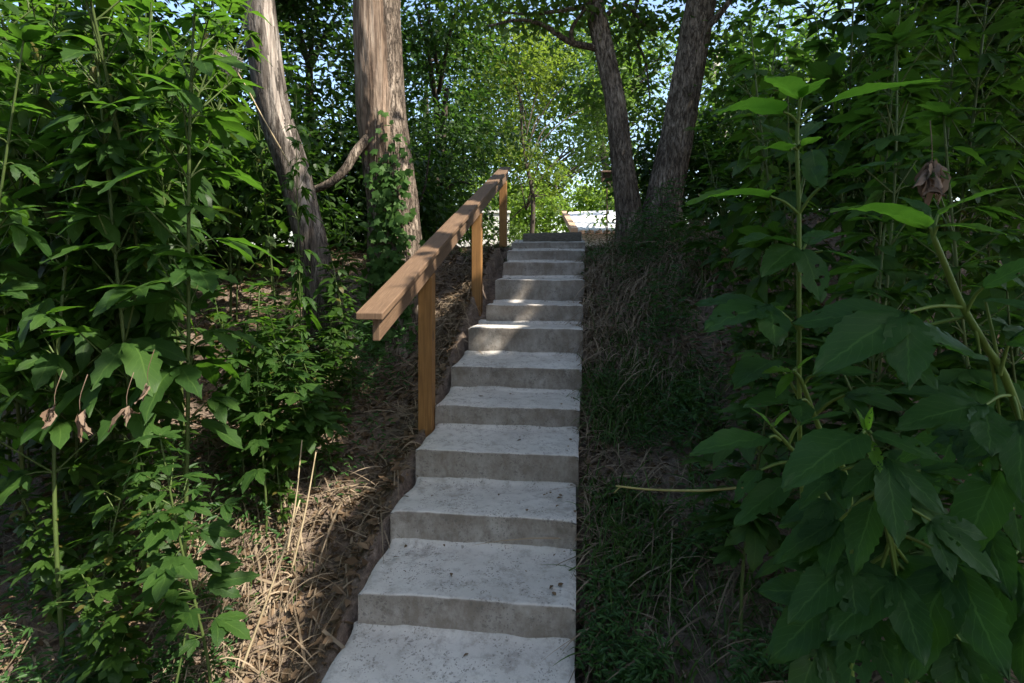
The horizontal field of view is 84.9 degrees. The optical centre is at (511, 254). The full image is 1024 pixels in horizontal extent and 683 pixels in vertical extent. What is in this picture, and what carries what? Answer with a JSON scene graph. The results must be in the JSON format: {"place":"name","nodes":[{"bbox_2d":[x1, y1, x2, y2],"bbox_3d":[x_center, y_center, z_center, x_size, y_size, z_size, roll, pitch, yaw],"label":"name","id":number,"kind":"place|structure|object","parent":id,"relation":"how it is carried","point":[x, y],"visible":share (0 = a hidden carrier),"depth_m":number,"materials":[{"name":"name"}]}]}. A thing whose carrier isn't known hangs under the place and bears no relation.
{"place":"outdoors","nodes":[
{"label":"outdoors","id":0,"kind":"place"},
{"bbox_2d":[0,0,968,246],"label":"sky","id":1,"kind":"structure","parent":0,"point":[657,2],"materials":[{"name":"white"}]},
{"bbox_2d":[0,201,1023,682],"bbox_3d":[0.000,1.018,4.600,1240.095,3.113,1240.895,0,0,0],"label":"ground","id":2,"kind":"structure","parent":0,"point":[494,263],"depth_m":3.06,"materials":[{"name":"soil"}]},
{"bbox_2d":[0,21,54,510],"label":"tall weed","id":3,"kind":"object","parent":2,"relation":"on","point":[18,279],"visible":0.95,"depth_m":2.28,"materials":[{"name":"green plant"}]},
{"bbox_2d":[1,0,76,451],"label":"tall weed","id":4,"kind":"object","parent":2,"relation":"on","point":[57,86],"visible":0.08,"depth_m":3.31,"materials":[{"name":"green plant"}]},
{"bbox_2d":[0,0,78,499],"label":"tall weed","id":5,"kind":"object","parent":2,"relation":"on","point":[21,118],"visible":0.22,"depth_m":3.05,"materials":[{"name":"green plant"}]},
{"bbox_2d":[0,4,87,493],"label":"tall weed","id":6,"kind":"object","parent":2,"relation":"on","point":[7,82],"visible":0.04,"depth_m":3.31,"materials":[{"name":"green plant"}]},
{"bbox_2d":[0,471,88,627],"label":"tall weed","id":7,"kind":"object","parent":2,"relation":"on","point":[45,569],"visible":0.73,"depth_m":2.37,"materials":[{"name":"green plant"}]},
{"bbox_2d":[0,17,89,566],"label":"tall weed","id":8,"kind":"object","parent":2,"relation":"on","point":[22,147],"visible":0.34,"depth_m":2.68,"materials":[{"name":"green plant"}]},
{"bbox_2d":[0,0,92,489],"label":"tall weed","id":9,"kind":"object","parent":2,"relation":"on","point":[12,249],"visible":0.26,"depth_m":2.74,"materials":[{"name":"green plant"}]},
{"bbox_2d":[27,414,103,559],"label":"tall weed","id":10,"kind":"object","parent":2,"relation":"on","point":[40,460],"visible":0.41,"depth_m":2.75,"materials":[{"name":"green plant"}]},
{"bbox_2d":[0,36,146,654],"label":"tall weed","id":11,"kind":"object","parent":2,"relation":"on","point":[42,365],"visible":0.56,"depth_m":2.39,"materials":[{"name":"green plant"}]},
{"bbox_2d":[19,0,160,549],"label":"tall weed","id":12,"kind":"object","parent":2,"relation":"on","point":[54,275],"visible":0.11,"depth_m":2.80,"materials":[{"name":"green plant"}]},
{"bbox_2d":[58,463,130,594],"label":"tall weed","id":13,"kind":"object","parent":2,"relation":"on","point":[98,528],"visible":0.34,"depth_m":2.60,"materials":[{"name":"green plant"}]},
{"bbox_2d":[30,2,162,528],"bbox_3d":[-2.075,-0.092,2.799,0.904,3.177,0.496,0,0,42],"label":"tall weed","id":14,"kind":"object","parent":2,"relation":"on","point":[56,243],"visible":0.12,"depth_m":2.73,"materials":[{"name":"green plant"}]},
{"bbox_2d":[38,431,157,682],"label":"tall weed","id":15,"kind":"object","parent":2,"relation":"on","point":[106,512],"visible":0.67,"depth_m":2.21,"materials":[{"name":"green plant"}]},
{"bbox_2d":[20,0,185,572],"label":"tall weed","id":16,"kind":"object","parent":2,"relation":"on","point":[97,255],"visible":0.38,"depth_m":2.58,"materials":[{"name":"green plant"}]},
{"bbox_2d":[47,558,162,682],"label":"tall weed","id":17,"kind":"object","parent":2,"relation":"on","point":[117,667],"visible":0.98,"depth_m":2.07,"materials":[{"name":"green plant"}]},
{"bbox_2d":[19,0,202,623],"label":"tall weed","id":18,"kind":"object","parent":2,"relation":"on","point":[132,354],"visible":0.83,"depth_m":2.39,"materials":[{"name":"green plant"}]},
{"bbox_2d":[71,398,155,593],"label":"tall weed","id":19,"kind":"object","parent":2,"relation":"on","point":[104,499],"visible":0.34,"depth_m":2.53,"materials":[{"name":"green plant"}]},
{"bbox_2d":[37,0,195,541],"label":"tall weed","id":20,"kind":"object","parent":2,"relation":"on","point":[166,114],"visible":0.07,"depth_m":3.06,"materials":[{"name":"green plant"}]},
{"bbox_2d":[36,0,201,570],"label":"tall weed","id":21,"kind":"object","parent":2,"relation":"on","point":[75,37],"visible":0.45,"depth_m":2.51,"materials":[{"name":"green plant"}]},
{"bbox_2d":[56,2,197,572],"bbox_3d":[-1.878,0.078,2.721,0.559,3.001,0.609,0,0,41],"label":"tall weed","id":22,"kind":"object","parent":2,"relation":"on","point":[120,59],"visible":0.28,"depth_m":2.67,"materials":[{"name":"green plant"}]},
{"bbox_2d":[0,0,261,218],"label":"broadleaf tree","id":23,"kind":"object","parent":2,"relation":"on","point":[157,18],"visible":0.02,"depth_m":7.03,"materials":[{"name":"green plant"}]},
{"bbox_2d":[101,373,200,628],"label":"tall weed","id":24,"kind":"object","parent":2,"relation":"on","point":[121,445],"visible":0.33,"depth_m":2.43,"materials":[{"name":"green plant"}]},
{"bbox_2d":[114,0,211,478],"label":"tall weed","id":25,"kind":"object","parent":2,"relation":"on","point":[182,41],"visible":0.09,"depth_m":3.67,"materials":[{"name":"green plant"}]},
{"bbox_2d":[122,0,226,492],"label":"tall weed","id":26,"kind":"object","parent":2,"relation":"on","point":[143,7],"visible":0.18,"depth_m":3.05,"materials":[{"name":"green plant"}]},
{"bbox_2d":[122,0,253,498],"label":"tall weed","id":27,"kind":"object","parent":2,"relation":"on","point":[222,80],"visible":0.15,"depth_m":3.33,"materials":[{"name":"green plant"}]},
{"bbox_2d":[122,423,259,682],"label":"tall weed","id":28,"kind":"object","parent":2,"relation":"on","point":[160,573],"visible":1,"depth_m":2.09,"materials":[{"name":"green plant"}]},
{"bbox_2d":[98,0,285,591],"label":"tall weed","id":29,"kind":"object","parent":2,"relation":"on","point":[189,164],"visible":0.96,"depth_m":2.46,"materials":[{"name":"green plant"}]},
{"bbox_2d":[147,0,272,423],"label":"tall weed","id":30,"kind":"object","parent":2,"relation":"on","point":[234,109],"visible":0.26,"depth_m":3.84,"materials":[{"name":"green plant"}]},
{"bbox_2d":[180,0,260,320],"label":"tall weed","id":31,"kind":"object","parent":2,"relation":"on","point":[226,199],"visible":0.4,"depth_m":5.11,"materials":[{"name":"green plant"}]},
{"bbox_2d":[203,285,258,472],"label":"tall weed","id":32,"kind":"object","parent":2,"relation":"on","point":[222,317],"visible":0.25,"depth_m":3.26,"materials":[{"name":"green plant"}]},
{"bbox_2d":[203,288,277,515],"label":"tall weed","id":33,"kind":"object","parent":2,"relation":"on","point":[234,454],"visible":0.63,"depth_m":3.07,"materials":[{"name":"green plant"}]},
{"bbox_2d":[222,3,289,320],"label":"tall weed","id":34,"kind":"object","parent":2,"relation":"on","point":[266,241],"visible":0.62,"depth_m":4.85,"materials":[{"name":"green plant"}]},
{"bbox_2d":[212,281,306,537],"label":"tall weed","id":35,"kind":"object","parent":2,"relation":"on","point":[258,475],"visible":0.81,"depth_m":2.95,"materials":[{"name":"green plant"}]},
{"bbox_2d":[219,65,300,319],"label":"tall weed","id":36,"kind":"object","parent":2,"relation":"on","point":[239,273],"visible":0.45,"depth_m":5.13,"materials":[{"name":"green plant"}]},
{"bbox_2d":[167,113,366,273],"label":"bush","id":37,"kind":"object","parent":2,"relation":"on","point":[252,236],"visible":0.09,"depth_m":6.17,"materials":[{"name":"green plant"}]},
{"bbox_2d":[236,352,306,536],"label":"tall weed","id":38,"kind":"object","parent":2,"relation":"on","point":[272,467],"visible":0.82,"depth_m":2.97,"materials":[{"name":"green plant"}]},
{"bbox_2d":[245,351,317,509],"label":"tall weed","id":39,"kind":"object","parent":2,"relation":"on","point":[281,469],"visible":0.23,"depth_m":3.14,"materials":[{"name":"green plant"}]},
{"bbox_2d":[252,22,314,289],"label":"tall weed","id":40,"kind":"object","parent":2,"relation":"on","point":[274,251],"visible":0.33,"depth_m":5.69,"materials":[{"name":"green plant"}]},
{"bbox_2d":[250,304,317,476],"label":"tall weed","id":41,"kind":"object","parent":2,"relation":"on","point":[270,398],"visible":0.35,"depth_m":3.11,"materials":[{"name":"green plant"}]},
{"bbox_2d":[238,317,350,489],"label":"tall weed","id":42,"kind":"object","parent":2,"relation":"on","point":[327,423],"visible":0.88,"depth_m":3.07,"materials":[{"name":"green plant"}]},
{"bbox_2d":[240,0,354,350],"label":"leaning tree","id":43,"kind":"object","parent":2,"relation":"on","point":[272,101],"visible":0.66,"depth_m":4.38,"materials":[{"name":"grey plant"}]},
{"bbox_2d":[274,82,322,403],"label":"tall weed","id":44,"kind":"object","parent":2,"relation":"on","point":[300,279],"visible":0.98,"depth_m":3.68,"materials":[{"name":"green plant"}]},
{"bbox_2d":[273,22,328,253],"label":"tall weed","id":45,"kind":"object","parent":2,"relation":"on","point":[309,110],"visible":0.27,"depth_m":5.55,"materials":[{"name":"green plant"}]},
{"bbox_2d":[163,0,456,246],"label":"dark tree","id":46,"kind":"object","parent":2,"relation":"on","point":[293,11],"visible":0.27,"depth_m":7.64,"materials":[{"name":"green plant"}]},
{"bbox_2d":[289,347,353,474],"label":"tall weed","id":47,"kind":"object","parent":2,"relation":"on","point":[312,395],"visible":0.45,"depth_m":3.38,"materials":[{"name":"green plant"}]},
{"bbox_2d":[309,315,352,417],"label":"tall weed","id":48,"kind":"object","parent":2,"relation":"on","point":[333,359],"visible":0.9,"depth_m":3.69,"materials":[{"name":"green plant"}]},
{"bbox_2d":[295,203,370,410],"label":"tall weed","id":49,"kind":"object","parent":2,"relation":"on","point":[346,207],"visible":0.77,"depth_m":4.14,"materials":[{"name":"green plant"}]},
{"bbox_2d":[316,244,371,414],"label":"tall weed","id":50,"kind":"object","parent":2,"relation":"on","point":[339,311],"visible":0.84,"depth_m":3.97,"materials":[{"name":"green plant"}]},
{"bbox_2d":[314,0,421,366],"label":"bare tree","id":51,"kind":"object","parent":2,"relation":"on","point":[378,66],"visible":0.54,"depth_m":5.10,"materials":[{"name":"brown plant"}]},
{"bbox_2d":[356,110,424,357],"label":"climbing vine","id":52,"kind":"object","parent":51,"relation":"attached to","point":[383,268],"visible":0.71,"depth_m":4.96,"materials":[{"name":"green plant"}]},
{"bbox_2d":[312,113,487,252],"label":"bush","id":53,"kind":"object","parent":2,"relation":"on","point":[429,210],"visible":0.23,"depth_m":7.20,"materials":[{"name":"green plant"}]},
{"bbox_2d":[0,219,882,682],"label":"grass","id":54,"kind":"structure","parent":2,"relation":"on","point":[624,545],"depth_m":2.71,"materials":[{"name":"green plant"}]},
{"bbox_2d":[336,0,556,245],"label":"dark tree","id":55,"kind":"object","parent":2,"relation":"on","point":[434,50],"visible":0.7,"depth_m":8.72,"materials":[{"name":"green plant"}]},
{"bbox_2d":[321,240,584,682],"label":"concrete staircase","id":56,"kind":"structure","parent":2,"relation":"on","point":[497,612],"depth_m":2.71,"materials":[{"name":"grey concrete"}]},
{"bbox_2d":[356,167,510,436],"bbox_3d":[-0.373,0.103,4.840,0.134,2.434,4.521,0,0,7],"label":"handrail","id":57,"kind":"object","parent":56,"relation":"on","point":[385,305],"visible":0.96,"depth_m":3.50,"materials":[{"name":"brown wood"}]},
{"bbox_2d":[523,232,581,241],"bbox_3d":[0.495,-0.178,6.818,0.700,0.196,0.264,0,0,7],"label":"concrete landing","id":58,"kind":"object","parent":56,"relation":"on","point":[554,237],"visible":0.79,"depth_m":6.69,"materials":[{"name":"grey concrete"}]},
{"bbox_2d":[325,0,589,240],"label":"distant tree","id":59,"kind":"object","parent":2,"relation":"on","point":[426,89],"visible":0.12,"depth_m":17.57,"materials":[{"name":"green plant"}]},
{"bbox_2d":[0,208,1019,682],"bbox_3d":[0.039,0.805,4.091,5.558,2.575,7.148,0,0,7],"label":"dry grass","id":60,"kind":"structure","parent":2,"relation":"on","point":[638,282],"depth_m":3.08,"materials":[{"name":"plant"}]},
{"bbox_2d":[0,174,1023,682],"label":"weeds","id":61,"kind":"object","parent":2,"relation":"on","point":[642,672],"visible":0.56,"depth_m":2.61,"materials":[{"name":"green plant"}]},
{"bbox_2d":[416,0,624,232],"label":"young tree","id":62,"kind":"object","parent":2,"relation":"on","point":[527,49],"visible":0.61,"depth_m":11.20,"materials":[{"name":"green plant"}]},
{"bbox_2d":[448,169,613,241],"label":"bush","id":63,"kind":"object","parent":2,"relation":"on","point":[527,213],"visible":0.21,"depth_m":17.47,"materials":[{"name":"green plant"}]},
{"bbox_2d":[455,69,640,232],"bbox_3d":[1.377,-3.401,19.766,8.024,6.852,5.424,0,0,0],"label":"sunny tree","id":64,"kind":"object","parent":2,"relation":"on","point":[560,146],"visible":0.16,"depth_m":19.64,"materials":[{"name":"green plant"}]},
{"bbox_2d":[562,210,615,245],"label":"roofed shed","id":65,"kind":"structure","parent":2,"relation":"on","point":[576,222],"depth_m":14.03,"materials":[{"name":"white paint"}]},
{"bbox_2d":[428,0,829,240],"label":"twin trunk tree","id":66,"kind":"object","parent":2,"relation":"on","point":[697,22],"visible":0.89,"depth_m":6.39,"materials":[{"name":"green plant"}]},
{"bbox_2d":[548,0,722,234],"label":"sunny tree","id":67,"kind":"object","parent":2,"relation":"on","point":[601,139],"visible":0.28,"depth_m":13.36,"materials":[{"name":"green plant"}]},
{"bbox_2d":[509,2,785,187],"bbox_3d":[4.263,-4.439,18.447,9.466,8.974,5.106,0,0,28],"label":"distant tree","id":68,"kind":"object","parent":2,"relation":"on","point":[575,70],"visible":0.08,"depth_m":18.53,"materials":[{"name":"green plant"}]},
{"bbox_2d":[583,101,759,225],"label":"bush","id":69,"kind":"object","parent":2,"relation":"on","point":[644,170],"visible":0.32,"depth_m":7.11,"materials":[{"name":"green plant"}]},
{"bbox_2d":[668,155,730,296],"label":"tall weed","id":70,"kind":"object","parent":2,"relation":"on","point":[693,245],"visible":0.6,"depth_m":4.44,"materials":[{"name":"green plant"}]},
{"bbox_2d":[683,124,756,362],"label":"tall weed","id":71,"kind":"object","parent":2,"relation":"on","point":[718,222],"visible":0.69,"depth_m":3.32,"materials":[{"name":"green plant"}]},
{"bbox_2d":[672,301,816,647],"bbox_3d":[0.870,0.796,2.050,0.554,1.240,0.389,0,0,24],"label":"tall weed","id":72,"kind":"object","parent":2,"relation":"on","point":[760,536],"visible":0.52,"depth_m":1.99,"materials":[{"name":"green plant"}]},
{"bbox_2d":[712,17,784,272],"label":"tall weed","id":73,"kind":"object","parent":2,"relation":"on","point":[735,89],"visible":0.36,"depth_m":4.06,"materials":[{"name":"green plant"}]},
{"bbox_2d":[654,0,851,182],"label":"sunny tree","id":74,"kind":"object","parent":2,"relation":"on","point":[715,64],"visible":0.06,"depth_m":11.31,"materials":[{"name":"green plant"}]},
{"bbox_2d":[656,0,863,220],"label":"broadleaf tree","id":75,"kind":"object","parent":2,"relation":"on","point":[788,31],"visible":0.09,"depth_m":7.85,"materials":[{"name":"green plant"}]},
{"bbox_2d":[713,0,821,424],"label":"tall weed","id":76,"kind":"object","parent":2,"relation":"on","point":[735,217],"visible":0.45,"depth_m":2.99,"materials":[{"name":"green plant"}]},
{"bbox_2d":[719,179,817,424],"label":"tall weed","id":77,"kind":"object","parent":2,"relation":"on","point":[743,341],"visible":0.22,"depth_m":2.83,"materials":[{"name":"green plant"}]},
{"bbox_2d":[689,408,852,670],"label":"leaved plant","id":78,"kind":"object","parent":2,"relation":"on","point":[763,496],"visible":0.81,"depth_m":1.00,"materials":[{"name":"green plant"}]},
{"bbox_2d":[715,0,837,498],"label":"tall weed","id":79,"kind":"object","parent":2,"relation":"on","point":[758,283],"visible":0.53,"depth_m":2.48,"materials":[{"name":"green plant"}]},
{"bbox_2d":[736,87,851,453],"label":"tall weed","id":80,"kind":"object","parent":2,"relation":"on","point":[773,224],"visible":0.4,"depth_m":2.32,"materials":[{"name":"green plant"}]},
{"bbox_2d":[685,76,939,659],"bbox_3d":[0.546,0.610,1.205,0.465,1.913,0.383,0,0,0],"label":"leaved plant","id":81,"kind":"object","parent":2,"relation":"on","point":[778,256],"visible":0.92,"depth_m":1.13,"materials":[{"name":"green plant"}]},
{"bbox_2d":[740,354,904,676],"bbox_3d":[0.645,0.888,1.138,0.416,1.367,0.200,0,0,-23],"label":"leaved plant","id":82,"kind":"object","parent":2,"relation":"on","point":[802,409],"visible":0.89,"depth_m":1.12,"materials":[{"name":"green plant"}]},
{"bbox_2d":[802,0,863,246],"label":"tall weed","id":83,"kind":"object","parent":2,"relation":"on","point":[834,168],"visible":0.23,"depth_m":4.22,"materials":[{"name":"green plant"}]},
{"bbox_2d":[701,17,994,210],"bbox_3d":[4.155,-1.363,6.277,3.033,2.401,2.994,0,0,44],"label":"bush","id":84,"kind":"object","parent":2,"relation":"on","point":[824,127],"visible":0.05,"depth_m":6.33,"materials":[{"name":"green plant"}]},
{"bbox_2d":[754,204,942,617],"bbox_3d":[1.022,0.651,1.683,0.563,1.601,0.463,0,0,-19],"label":"tall weed","id":85,"kind":"object","parent":2,"relation":"on","point":[824,397],"visible":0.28,"depth_m":1.68,"materials":[{"name":"green plant"}]},
{"bbox_2d":[794,0,907,301],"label":"tall weed","id":86,"kind":"object","parent":2,"relation":"on","point":[833,67],"visible":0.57,"depth_m":3.10,"materials":[{"name":"green plant"}]},
{"bbox_2d":[836,0,904,266],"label":"tall weed","id":87,"kind":"object","parent":2,"relation":"on","point":[856,59],"visible":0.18,"depth_m":3.90,"materials":[{"name":"green plant"}]},
{"bbox_2d":[815,0,932,366],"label":"tall weed","id":88,"kind":"object","parent":2,"relation":"on","point":[904,54],"visible":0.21,"depth_m":3.00,"materials":[{"name":"green plant"}]},
{"bbox_2d":[754,407,1012,682],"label":"leaved plant","id":89,"kind":"object","parent":2,"relation":"on","point":[940,607],"visible":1,"depth_m":0.92,"materials":[{"name":"green plant"}]},
{"bbox_2d":[781,10,987,498],"bbox_3d":[1.233,0.263,1.907,0.583,2.118,0.409,0,0,12],"label":"tall weed","id":90,"kind":"object","parent":2,"relation":"on","point":[902,31],"visible":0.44,"depth_m":1.89,"materials":[{"name":"green plant"}]},
{"bbox_2d":[812,0,963,408],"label":"tall weed","id":91,"kind":"object","parent":2,"relation":"on","point":[859,112],"visible":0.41,"depth_m":2.11,"materials":[{"name":"green plant"}]},
{"bbox_2d":[754,0,1023,187],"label":"shade tree","id":92,"kind":"object","parent":2,"relation":"on","point":[839,28],"visible":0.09,"depth_m":5.14,"materials":[{"name":"green plant"}]},
{"bbox_2d":[788,336,1005,682],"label":"tall weed","id":93,"kind":"object","parent":2,"relation":"on","point":[915,524],"visible":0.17,"depth_m":1.51,"materials":[{"name":"green plant"}]},
{"bbox_2d":[838,0,958,257],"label":"tall weed","id":94,"kind":"object","parent":2,"relation":"on","point":[910,177],"visible":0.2,"depth_m":3.16,"materials":[{"name":"green plant"}]},
{"bbox_2d":[791,185,1023,682],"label":"leaved plant","id":95,"kind":"object","parent":2,"relation":"on","point":[970,432],"visible":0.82,"depth_m":0.96,"materials":[{"name":"green plant"}]},
{"bbox_2d":[855,0,975,322],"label":"tall weed","id":96,"kind":"object","parent":2,"relation":"on","point":[929,6],"visible":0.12,"depth_m":3.06,"materials":[{"name":"green plant"}]},
{"bbox_2d":[855,1,994,376],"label":"tall weed","id":97,"kind":"object","parent":2,"relation":"on","point":[925,56],"visible":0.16,"depth_m":2.67,"materials":[{"name":"green plant"}]},
{"bbox_2d":[884,0,1023,355],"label":"tall weed","id":98,"kind":"object","parent":2,"relation":"on","point":[1011,62],"visible":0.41,"depth_m":2.31,"materials":[{"name":"green plant"}]},
{"bbox_2d":[885,101,1023,672],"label":"tall weed","id":99,"kind":"object","parent":2,"relation":"on","point":[973,381],"visible":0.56,"depth_m":1.48,"materials":[{"name":"green plant"}]},
{"bbox_2d":[911,120,951,209],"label":"withered leaf","id":100,"kind":"object","parent":99,"relation":"hanging from","point":[937,186],"visible":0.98,"depth_m":1.44,"materials":[{"name":"plant"}]},
{"bbox_2d":[895,0,1023,355],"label":"tall weed","id":101,"kind":"object","parent":2,"relation":"on","point":[963,46],"visible":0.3,"depth_m":2.34,"materials":[{"name":"green plant"}]},
{"bbox_2d":[931,8,1023,529],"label":"tall weed","id":102,"kind":"object","parent":2,"relation":"on","point":[1007,160],"visible":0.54,"depth_m":2.06,"materials":[{"name":"green plant"}]},
{"bbox_2d":[942,56,1023,355],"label":"tall weed","id":103,"kind":"object","parent":2,"relation":"on","point":[1014,99],"visible":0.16,"depth_m":2.81,"materials":[{"name":"green plant"}]},
{"bbox_2d":[943,280,1023,584],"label":"tall weed","id":104,"kind":"object","parent":2,"relation":"on","point":[1010,366],"visible":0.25,"depth_m":1.59,"materials":[{"name":"green plant"}]},
{"bbox_2d":[949,0,1023,325],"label":"tall weed","id":105,"kind":"object","parent":2,"relation":"on","point":[992,77],"visible":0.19,"depth_m":3.54,"materials":[{"name":"green plant"}]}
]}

